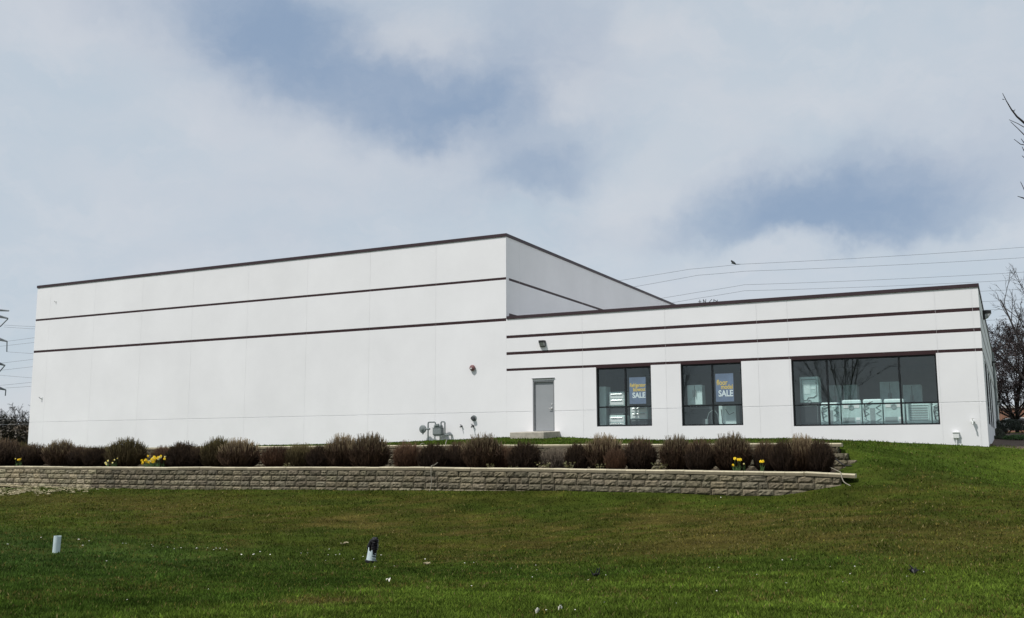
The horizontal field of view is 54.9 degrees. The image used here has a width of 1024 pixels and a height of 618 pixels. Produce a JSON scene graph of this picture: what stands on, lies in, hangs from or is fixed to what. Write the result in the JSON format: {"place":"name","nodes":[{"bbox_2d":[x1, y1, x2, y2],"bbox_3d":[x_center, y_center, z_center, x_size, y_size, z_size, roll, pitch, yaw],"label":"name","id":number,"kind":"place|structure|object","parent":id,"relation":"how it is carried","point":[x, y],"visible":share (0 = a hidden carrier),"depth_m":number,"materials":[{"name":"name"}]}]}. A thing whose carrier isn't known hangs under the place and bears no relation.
{"place":"outdoors","nodes":[
{"label":"outdoors","id":0,"kind":"place"},
{"bbox_2d":[0,432,1023,617],"bbox_3d":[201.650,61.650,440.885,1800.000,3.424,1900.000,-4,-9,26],"label":"lawn ground","id":1,"kind":"structure","parent":0,"point":[853,468],"depth_m":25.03,"materials":[{"name":"green plant"}]},
{"bbox_2d":[0,309,8,395],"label":"transmission tower","id":2,"kind":"structure","parent":1,"relation":"on","point":[6,341],"depth_m":229.91,"materials":[{"name":"metal"}]},
{"bbox_2d":[0,414,16,428],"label":"dense tree","id":3,"kind":"object","parent":1,"relation":"on","point":[4,421],"visible":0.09,"depth_m":111.61,"materials":[{"name":"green plant"}]},
{"bbox_2d":[0,422,27,444],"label":"dense tree","id":4,"kind":"object","parent":1,"relation":"on","point":[7,431],"visible":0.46,"depth_m":83.42,"materials":[{"name":"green plant"}]},
{"bbox_2d":[0,418,28,427],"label":"dense tree","id":5,"kind":"object","parent":1,"relation":"on","point":[25,424],"visible":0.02,"depth_m":111.17,"materials":[{"name":"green plant"}]},
{"bbox_2d":[0,403,29,422],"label":"bare tree","id":6,"kind":"object","parent":1,"relation":"on","point":[22,416],"visible":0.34,"depth_m":149.71,"materials":[{"name":"brown plant"}]},
{"bbox_2d":[14,422,28,444],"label":"dense tree","id":7,"kind":"object","parent":1,"relation":"on","point":[25,429],"visible":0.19,"depth_m":85.43,"materials":[{"name":"brown plant"}]},
{"bbox_2d":[52,536,60,552],"bbox_3d":[-9.707,5.044,21.014,0.150,0.400,0.150,-1,-7,27],"label":"drain pipe","id":8,"kind":"object","parent":1,"relation":"on","point":[56,543],"visible":0.82,"depth_m":20.96,"materials":[{"name":"plastic"}]},
{"bbox_2d":[0,484,114,495],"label":"grass clippings","id":9,"kind":"object","parent":1,"relation":"on","point":[25,488],"depth_m":39.80,"materials":[{"name":"plant"}]},
{"bbox_2d":[365,537,378,562],"bbox_3d":[-2.914,5.024,20.526,0.275,0.560,0.253,2,-6,27],"label":"drain riser","id":10,"kind":"object","parent":1,"relation":"on","point":[374,545],"visible":0.94,"depth_m":20.47,"materials":[{"name":"plastic"}]},
{"bbox_2d":[0,466,856,495],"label":"retaining wall","id":11,"kind":"structure","parent":1,"relation":"on","point":[743,483],"depth_m":33.29,"materials":[{"name":"stone"}]},
{"bbox_2d":[42,443,840,494],"bbox_3d":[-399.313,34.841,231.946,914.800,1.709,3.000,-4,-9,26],"label":"planting bed","id":12,"kind":"object","parent":1,"relation":"on","point":[832,471],"visible":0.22,"depth_m":31.53,"materials":[{"name":"brown soil"}]},
{"bbox_2d":[0,436,22,465],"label":"bare shrub","id":13,"kind":"object","parent":12,"relation":"on","point":[8,450],"visible":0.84,"depth_m":44.43,"materials":[{"name":"brown plant"}]},
{"bbox_2d":[13,441,30,465],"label":"bare shrub","id":14,"kind":"object","parent":12,"relation":"on","point":[23,443],"visible":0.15,"depth_m":44.99,"materials":[{"name":"brown plant"}]},
{"bbox_2d":[15,442,45,465],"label":"bare shrub","id":15,"kind":"object","parent":12,"relation":"on","point":[30,456],"visible":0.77,"depth_m":43.41,"materials":[{"name":"brown plant"}]},
{"bbox_2d":[40,438,78,466],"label":"bare shrub","id":16,"kind":"object","parent":12,"relation":"on","point":[54,453],"visible":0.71,"depth_m":42.70,"materials":[{"name":"brown plant"}]},
{"bbox_2d":[64,445,92,466],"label":"bare shrub","id":17,"kind":"object","parent":12,"relation":"on","point":[75,454],"visible":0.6,"depth_m":42.31,"materials":[{"name":"brown plant"}]},
{"bbox_2d":[81,445,109,466],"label":"bare shrub","id":18,"kind":"object","parent":12,"relation":"on","point":[94,457],"visible":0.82,"depth_m":41.65,"materials":[{"name":"brown plant"}]},
{"bbox_2d":[103,436,149,466],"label":"bare shrub","id":19,"kind":"object","parent":12,"relation":"on","point":[127,453],"visible":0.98,"depth_m":40.98,"materials":[{"name":"brown plant"}]},
{"bbox_2d":[141,455,165,466],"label":"daffodil clump","id":20,"kind":"object","parent":12,"relation":"on","point":[152,461],"visible":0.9,"depth_m":39.58,"materials":[{"name":"yellow plant"}]},
{"bbox_2d":[150,445,169,466],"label":"bare shrub","id":21,"kind":"object","parent":12,"relation":"on","point":[156,453],"visible":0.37,"depth_m":40.69,"materials":[{"name":"brown plant"}]},
{"bbox_2d":[163,440,196,466],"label":"bare shrub","id":22,"kind":"object","parent":12,"relation":"on","point":[176,456],"visible":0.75,"depth_m":39.43,"materials":[{"name":"brown plant"}]},
{"bbox_2d":[185,445,205,466],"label":"bare shrub","id":23,"kind":"object","parent":12,"relation":"on","point":[193,459],"visible":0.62,"depth_m":39.33,"materials":[{"name":"brown plant"}]},
{"bbox_2d":[199,435,230,466],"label":"bare shrub","id":24,"kind":"object","parent":12,"relation":"on","point":[208,451],"visible":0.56,"depth_m":39.01,"materials":[{"name":"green plant"}]},
{"bbox_2d":[214,437,263,466],"bbox_3d":[-10.623,5.608,38.381,2.223,1.263,1.551,-5,-9,28],"label":"bare shrub","id":25,"kind":"object","parent":12,"relation":"on","point":[236,453],"visible":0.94,"depth_m":38.01,"materials":[{"name":"brown plant"}]},
{"bbox_2d":[256,444,290,466],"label":"bare shrub","id":26,"kind":"object","parent":12,"relation":"on","point":[274,457],"visible":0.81,"depth_m":37.32,"materials":[{"name":"brown plant"}]},
{"bbox_2d":[283,442,314,466],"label":"bare shrub","id":27,"kind":"object","parent":12,"relation":"on","point":[296,456],"visible":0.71,"depth_m":37.06,"materials":[{"name":"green plant"}]},
{"bbox_2d":[305,444,330,466],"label":"bare shrub","id":28,"kind":"object","parent":12,"relation":"on","point":[315,458],"visible":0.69,"depth_m":36.51,"materials":[{"name":"brown plant"}]},
{"bbox_2d":[321,432,355,466],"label":"bare shrub","id":29,"kind":"object","parent":12,"relation":"on","point":[336,453],"visible":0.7,"depth_m":36.20,"materials":[{"name":"brown plant"}]},
{"bbox_2d":[347,432,394,466],"bbox_3d":[-5.161,5.138,35.722,1.820,1.459,1.581,-2,-8,14],"label":"bare shrub","id":30,"kind":"object","parent":12,"relation":"on","point":[371,451],"visible":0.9,"depth_m":35.33,"materials":[{"name":"brown plant"}]},
{"bbox_2d":[392,440,420,466],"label":"bare shrub","id":31,"kind":"object","parent":12,"relation":"on","point":[406,457],"visible":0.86,"depth_m":35.16,"materials":[{"name":"brown plant"}]},
{"bbox_2d":[414,441,449,466],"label":"bare shrub","id":32,"kind":"object","parent":12,"relation":"on","point":[429,455],"visible":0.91,"depth_m":34.24,"materials":[{"name":"brown plant"}]},
{"bbox_2d":[445,439,467,466],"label":"bare shrub","id":33,"kind":"object","parent":12,"relation":"on","point":[455,457],"visible":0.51,"depth_m":34.36,"materials":[{"name":"brown plant"}]},
{"bbox_2d":[460,432,505,467],"bbox_3d":[-0.991,4.896,33.877,1.897,1.378,1.580,-7,-10,39],"label":"bare shrub","id":34,"kind":"object","parent":12,"relation":"on","point":[477,452],"visible":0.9,"depth_m":33.44,"materials":[{"name":"brown plant"}]},
{"bbox_2d":[494,444,511,467],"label":"bare shrub","id":35,"kind":"object","parent":12,"relation":"on","point":[503,461],"visible":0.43,"depth_m":33.50,"materials":[{"name":"brown plant"}]},
{"bbox_2d":[504,439,542,467],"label":"bare shrub","id":36,"kind":"object","parent":12,"relation":"on","point":[524,455],"visible":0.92,"depth_m":32.67,"materials":[{"name":"brown plant"}]},
{"bbox_2d":[538,446,566,467],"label":"bare shrub","id":37,"kind":"object","parent":12,"relation":"on","point":[556,460],"visible":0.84,"depth_m":32.52,"materials":[{"name":"brown plant"}]},
{"bbox_2d":[565,462,575,467],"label":"ground plant","id":38,"kind":"object","parent":12,"relation":"on","point":[570,464],"visible":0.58,"depth_m":31.43,"materials":[{"name":"green plant"}]},
{"bbox_2d":[562,440,589,468],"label":"bare shrub","id":39,"kind":"object","parent":12,"relation":"on","point":[574,453],"visible":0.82,"depth_m":32.02,"materials":[{"name":"brown plant"}]},
{"bbox_2d":[582,432,625,468],"bbox_3d":[2.990,4.646,32.068,1.628,1.296,1.551,-5,-9,32],"label":"bare shrub","id":40,"kind":"object","parent":12,"relation":"on","point":[596,451],"visible":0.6,"depth_m":31.78,"materials":[{"name":"brown plant"}]},
{"bbox_2d":[603,446,626,468],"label":"bare shrub","id":41,"kind":"object","parent":12,"relation":"on","point":[618,460],"visible":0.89,"depth_m":30.97,"materials":[{"name":"brown plant"}]},
{"bbox_2d":[622,435,658,469],"bbox_3d":[4.078,4.604,31.355,1.326,1.206,1.294,-6,-10,35],"label":"bare shrub","id":42,"kind":"object","parent":12,"relation":"on","point":[639,454],"visible":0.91,"depth_m":31.02,"materials":[{"name":"brown plant"}]},
{"bbox_2d":[652,463,667,469],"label":"ground plant","id":43,"kind":"object","parent":12,"relation":"on","point":[660,468],"visible":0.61,"depth_m":30.23,"materials":[{"name":"green plant"}]},
{"bbox_2d":[654,434,691,469],"bbox_3d":[5.163,4.496,30.920,1.350,1.249,1.336,-4,-9,24],"label":"bare shrub","id":44,"kind":"object","parent":12,"relation":"on","point":[672,453],"visible":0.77,"depth_m":30.59,"materials":[{"name":"brown plant"}]},
{"bbox_2d":[683,437,717,469],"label":"bare shrub","id":45,"kind":"object","parent":12,"relation":"on","point":[699,456],"visible":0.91,"depth_m":29.96,"materials":[{"name":"brown plant"}]},
{"bbox_2d":[710,432,753,470],"bbox_3d":[6.710,4.362,30.158,1.541,1.297,1.524,-5,-9,30],"label":"bare shrub","id":46,"kind":"object","parent":12,"relation":"on","point":[729,449],"visible":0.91,"depth_m":29.78,"materials":[{"name":"brown plant"}]},
{"bbox_2d":[732,457,744,470],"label":"daffodil clump","id":47,"kind":"object","parent":12,"relation":"on","point":[739,468],"visible":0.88,"depth_m":29.10,"materials":[{"name":"yellow plant"}]},
{"bbox_2d":[752,438,774,470],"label":"bare shrub","id":48,"kind":"object","parent":12,"relation":"on","point":[761,452],"visible":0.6,"depth_m":29.69,"materials":[{"name":"brown plant"}]},
{"bbox_2d":[768,438,797,471],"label":"bare shrub","id":49,"kind":"object","parent":12,"relation":"on","point":[780,458],"visible":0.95,"depth_m":28.98,"materials":[{"name":"brown plant"}]},
{"bbox_2d":[783,433,816,471],"bbox_3d":[8.575,4.263,29.183,1.273,1.220,1.249,-7,-10,39],"label":"bare shrub","id":50,"kind":"object","parent":12,"relation":"on","point":[801,448],"visible":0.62,"depth_m":28.88,"materials":[{"name":"brown plant"}]},
{"bbox_2d":[804,436,836,472],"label":"bare shrub","id":51,"kind":"object","parent":12,"relation":"on","point":[822,458],"visible":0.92,"depth_m":28.53,"materials":[{"name":"brown plant"}]},
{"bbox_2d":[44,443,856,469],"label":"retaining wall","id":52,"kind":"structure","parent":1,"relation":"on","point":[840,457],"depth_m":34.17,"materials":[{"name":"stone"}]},
{"bbox_2d":[28,233,999,447],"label":"commercial building","id":53,"kind":"structure","parent":1,"relation":"on","point":[392,343],"depth_m":45.82,"materials":[{"name":"paint"}]},
{"bbox_2d":[419,421,452,439],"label":"gas meter","id":54,"kind":"object","parent":53,"relation":"attached to","point":[439,430],"visible":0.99,"depth_m":43.80,"materials":[{"name":"grey paint"}]},
{"bbox_2d":[538,340,545,346],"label":"wall lamp","id":55,"kind":"object","parent":53,"relation":"attached to","point":[542,343],"visible":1,"depth_m":42.27,"materials":[{"name":"metal"}]},
{"bbox_2d":[535,382,553,430],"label":"door","id":56,"kind":"structure","parent":53,"relation":"in","point":[544,416],"depth_m":42.12,"materials":[{"name":"grey paint"}]},
{"bbox_2d":[599,386,610,424],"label":"appliance","id":57,"kind":"object","parent":53,"relation":"on","point":[604,391],"visible":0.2,"depth_m":41.53,"materials":[{"name":"metal"}]},
{"bbox_2d":[609,415,629,424],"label":"appliance","id":58,"kind":"object","parent":53,"relation":"on","point":[616,419],"visible":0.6,"depth_m":41.13,"materials":[{"name":"metal"}]},
{"bbox_2d":[610,417,623,424],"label":"door panel","id":59,"kind":"structure","parent":58,"relation":"in","point":[611,419],"depth_m":41.10,"materials":[{"name":"white"}]},
{"bbox_2d":[609,407,629,414],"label":"appliance","id":60,"kind":"object","parent":58,"relation":"on","point":[616,411],"visible":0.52,"depth_m":41.23,"materials":[{"name":"grey metal"}]},
{"bbox_2d":[609,392,629,405],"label":"appliance","id":61,"kind":"object","parent":60,"relation":"on","point":[616,398],"visible":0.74,"depth_m":41.27,"materials":[{"name":"metal"}]},
{"bbox_2d":[609,393,623,404],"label":"door panel","id":62,"kind":"structure","parent":61,"relation":"in","point":[615,395],"depth_m":41.24,"materials":[{"name":"white"}]},
{"bbox_2d":[597,366,651,426],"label":"window","id":63,"kind":"structure","parent":53,"relation":"in","point":[625,368],"depth_m":40.63,"materials":[{"name":"black glass"}]},
{"bbox_2d":[629,377,645,403],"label":"sale poster","id":64,"kind":"object","parent":53,"relation":"attached to","point":[637,390],"visible":1,"depth_m":40.42,"materials":[{"name":"blue paper"}]},
{"bbox_2d":[631,420,650,424],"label":"appliance","id":65,"kind":"object","parent":53,"relation":"on","point":[640,422],"visible":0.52,"depth_m":40.69,"materials":[{"name":"grey metal"}]},
{"bbox_2d":[630,407,650,419],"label":"appliance","id":66,"kind":"object","parent":65,"relation":"on","point":[640,413],"visible":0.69,"depth_m":40.73,"materials":[{"name":"metal"}]},
{"bbox_2d":[631,407,646,417],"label":"door panel","id":67,"kind":"structure","parent":66,"relation":"in","point":[643,409],"depth_m":40.71,"materials":[{"name":"white"}]},
{"bbox_2d":[689,406,718,423],"bbox_3d":[7.809,4.418,40.134,1.050,0.910,0.642,-4,-9,26],"label":"appliance","id":68,"kind":"object","parent":53,"relation":"on","point":[698,415],"visible":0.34,"depth_m":39.91,"materials":[{"name":"grey metal"}]},
{"bbox_2d":[687,385,705,404],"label":"appliance","id":69,"kind":"object","parent":68,"relation":"on","point":[695,394],"visible":0.95,"depth_m":39.77,"materials":[{"name":"metal"}]},
{"bbox_2d":[681,362,742,425],"bbox_3d":[7.918,3.380,38.964,2.440,2.440,0.100,-4,-9,26],"label":"window","id":70,"kind":"structure","parent":53,"relation":"in","point":[712,376],"depth_m":38.97,"materials":[{"name":"black glass"}]},
{"bbox_2d":[715,373,733,401],"bbox_3d":[8.375,3.094,38.828,0.715,1.105,0.009,-4,-9,26],"label":"sale poster","id":71,"kind":"object","parent":53,"relation":"attached to","point":[724,387],"visible":1,"depth_m":38.83,"materials":[{"name":"blue paper"}]},
{"bbox_2d":[719,406,739,423],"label":"appliance","id":72,"kind":"object","parent":53,"relation":"on","point":[729,414],"visible":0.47,"depth_m":39.09,"materials":[{"name":"metal"}]},
{"bbox_2d":[800,403,820,424],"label":"appliance","id":73,"kind":"object","parent":53,"relation":"on","point":[810,415],"visible":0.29,"depth_m":37.60,"materials":[{"name":"grey metal"}]},
{"bbox_2d":[799,376,821,402],"bbox_3d":[11.502,3.131,37.984,0.690,1.008,0.651,-4,-9,26],"label":"appliance","id":74,"kind":"object","parent":73,"relation":"on","point":[810,389],"visible":1,"depth_m":37.73,"materials":[{"name":"metal"}]},
{"bbox_2d":[820,402,841,423],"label":"appliance","id":75,"kind":"object","parent":53,"relation":"on","point":[836,414],"visible":0.77,"depth_m":37.25,"materials":[{"name":"metal"}]},
{"bbox_2d":[829,385,843,405],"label":"appliance","id":76,"kind":"object","parent":53,"relation":"on","point":[836,393],"visible":0.3,"depth_m":39.62,"materials":[{"name":"metal"}]},
{"bbox_2d":[843,385,859,399],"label":"appliance","id":77,"kind":"object","parent":53,"relation":"on","point":[850,392],"visible":0.42,"depth_m":39.38,"materials":[{"name":"metal"}]},
{"bbox_2d":[841,400,862,423],"bbox_3d":[12.859,3.940,37.193,0.710,1.000,0.636,-4,-9,26],"label":"appliance","id":78,"kind":"object","parent":53,"relation":"on","point":[852,414],"visible":0.66,"depth_m":36.93,"materials":[{"name":"metal"}]},
{"bbox_2d":[791,354,939,425],"bbox_3d":[12.994,3.041,36.439,5.100,2.510,0.100,-4,-9,26],"label":"window","id":79,"kind":"structure","parent":53,"relation":"in","point":[827,378],"depth_m":36.42,"materials":[{"name":"black glass"}]},
{"bbox_2d":[862,399,883,423],"bbox_3d":[13.513,3.883,36.840,0.700,1.010,0.688,-4,-9,26],"label":"appliance","id":80,"kind":"object","parent":53,"relation":"on","point":[873,413],"visible":0.69,"depth_m":36.60,"materials":[{"name":"metal"}]},
{"bbox_2d":[879,381,901,402],"bbox_3d":[14.973,3.770,38.885,0.750,1.790,0.684,-4,-9,26],"label":"appliance","id":81,"kind":"object","parent":53,"relation":"on","point":[889,390],"visible":0.28,"depth_m":38.72,"materials":[{"name":"metal"}]},
{"bbox_2d":[883,399,906,423],"bbox_3d":[14.195,3.841,36.529,0.720,1.000,0.636,-4,-9,26],"label":"appliance","id":82,"kind":"object","parent":53,"relation":"on","point":[892,413],"visible":0.65,"depth_m":36.29,"materials":[{"name":"metal"}]},
{"bbox_2d":[903,384,922,418],"bbox_3d":[15.689,3.791,38.520,0.650,1.640,0.684,-4,-9,26],"label":"appliance","id":83,"kind":"object","parent":53,"relation":"on","point":[912,393],"visible":0.38,"depth_m":38.34,"materials":[{"name":"metal"}]},
{"bbox_2d":[906,403,932,422],"bbox_3d":[14.945,3.865,36.143,0.840,0.840,0.641,-4,-9,26],"label":"appliance","id":84,"kind":"object","parent":53,"relation":"on","point":[919,413],"visible":0.68,"depth_m":35.88,"materials":[{"name":"metal"}]},
{"bbox_2d":[932,403,938,422],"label":"appliance","id":85,"kind":"object","parent":53,"relation":"on","point":[935,412],"visible":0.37,"depth_m":35.62,"materials":[{"name":"metal"}]},
{"bbox_2d":[952,432,958,444],"bbox_3d":[15.628,4.644,34.655,0.220,0.640,0.127,-4,-9,26],"label":"outlet box","id":86,"kind":"object","parent":53,"relation":"attached to","point":[956,435],"visible":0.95,"depth_m":34.64,"materials":[{"name":"white plastic"}]},
{"bbox_2d":[983,310,990,319],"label":"wall lamp","id":87,"kind":"object","parent":53,"relation":"attached to","point":[986,314],"visible":0.99,"depth_m":40.09,"materials":[{"name":"metal"}]},
{"bbox_2d":[510,431,559,438],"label":"concrete step","id":88,"kind":"object","parent":1,"relation":"on","point":[541,434],"visible":0.45,"depth_m":40.51,"materials":[{"name":"beige concrete"}]},
{"bbox_2d":[908,564,918,573],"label":"dead stalk","id":89,"kind":"object","parent":1,"relation":"on","point":[915,570],"visible":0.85,"depth_m":13.87,"materials":[{"name":"grey plant"}]},
{"bbox_2d":[987,315,1023,431],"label":"budding tree","id":90,"kind":"object","parent":1,"relation":"on","point":[1014,384],"visible":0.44,"depth_m":79.47,"materials":[{"name":"brown plant"}]},
{"bbox_2d":[989,433,1023,448],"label":"mulch bed","id":91,"kind":"object","parent":1,"relation":"on","point":[1010,443],"visible":0.58,"depth_m":41.33,"materials":[{"name":"brown soil"}]},
{"bbox_2d":[995,428,1005,434],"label":"round bush","id":92,"kind":"object","parent":91,"relation":"on","point":[998,431],"visible":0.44,"depth_m":49.73,"materials":[{"name":"green plant"}]},
{"bbox_2d":[994,434,1007,438],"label":"round bush","id":93,"kind":"object","parent":91,"relation":"on","point":[999,436],"visible":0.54,"depth_m":45.88,"materials":[{"name":"green plant"}]},
{"bbox_2d":[996,418,1023,433],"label":"round bush","id":94,"kind":"object","parent":91,"relation":"on","point":[1012,425],"visible":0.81,"depth_m":55.65,"materials":[{"name":"green plant"}]},
{"bbox_2d":[1002,434,1023,439],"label":"round bush","id":95,"kind":"object","parent":91,"relation":"on","point":[1015,437],"visible":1,"depth_m":44.83,"materials":[{"name":"green plant"}]},
{"bbox_2d":[1010,420,1023,432],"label":"round bush","id":96,"kind":"object","parent":91,"relation":"on","point":[1021,422],"visible":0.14,"depth_m":56.86,"materials":[{"name":"green plant"}]},
{"bbox_2d":[991,263,1023,379],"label":"bare tree","id":97,"kind":"object","parent":1,"relation":"on","point":[1017,336],"visible":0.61,"depth_m":77.86,"materials":[{"name":"brown plant"}]},
{"bbox_2d":[999,405,1023,431],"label":"brick building","id":98,"kind":"structure","parent":1,"relation":"on","point":[1001,416],"depth_m":126.53,"materials":[{"name":"brown brick"}]},
{"bbox_2d":[1002,93,1023,198],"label":"bare tree","id":99,"kind":"object","parent":1,"relation":"on","point":[1019,118],"visible":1,"depth_m":24.99,"materials":[{"name":"brown plant"}]},
{"bbox_2d":[1003,417,1023,431],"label":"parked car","id":100,"kind":"object","parent":1,"relation":"on","point":[1021,418],"visible":0.06,"depth_m":85.16,"materials":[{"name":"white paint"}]},
{"bbox_2d":[0,0,1023,423],"label":"sky","id":101,"kind":"structure","parent":0,"point":[621,140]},
{"bbox_2d":[590,567,599,576],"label":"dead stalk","id":102,"kind":"object","parent":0,"point":[596,574],"visible":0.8,"depth_m":14.65,"materials":[{"name":"black plant"}]},
{"bbox_2d":[619,247,1021,280],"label":"power line","id":103,"kind":"object","parent":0,"point":[818,260],"visible":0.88,"depth_m":149.97,"materials":[{"name":"metal"}]},
{"bbox_2d":[635,258,1011,286],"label":"power line","id":104,"kind":"object","parent":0,"point":[820,268],"visible":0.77,"depth_m":152.97,"materials":[{"name":"metal"}]},
{"bbox_2d":[665,272,1019,297],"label":"power line","id":105,"kind":"object","parent":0,"point":[839,281],"visible":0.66,"depth_m":155.97,"materials":[{"name":"metal"}]},
{"bbox_2d":[673,279,1023,302],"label":"power line","id":106,"kind":"object","parent":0,"point":[847,287],"visible":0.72,"depth_m":158.97,"materials":[{"name":"metal"}]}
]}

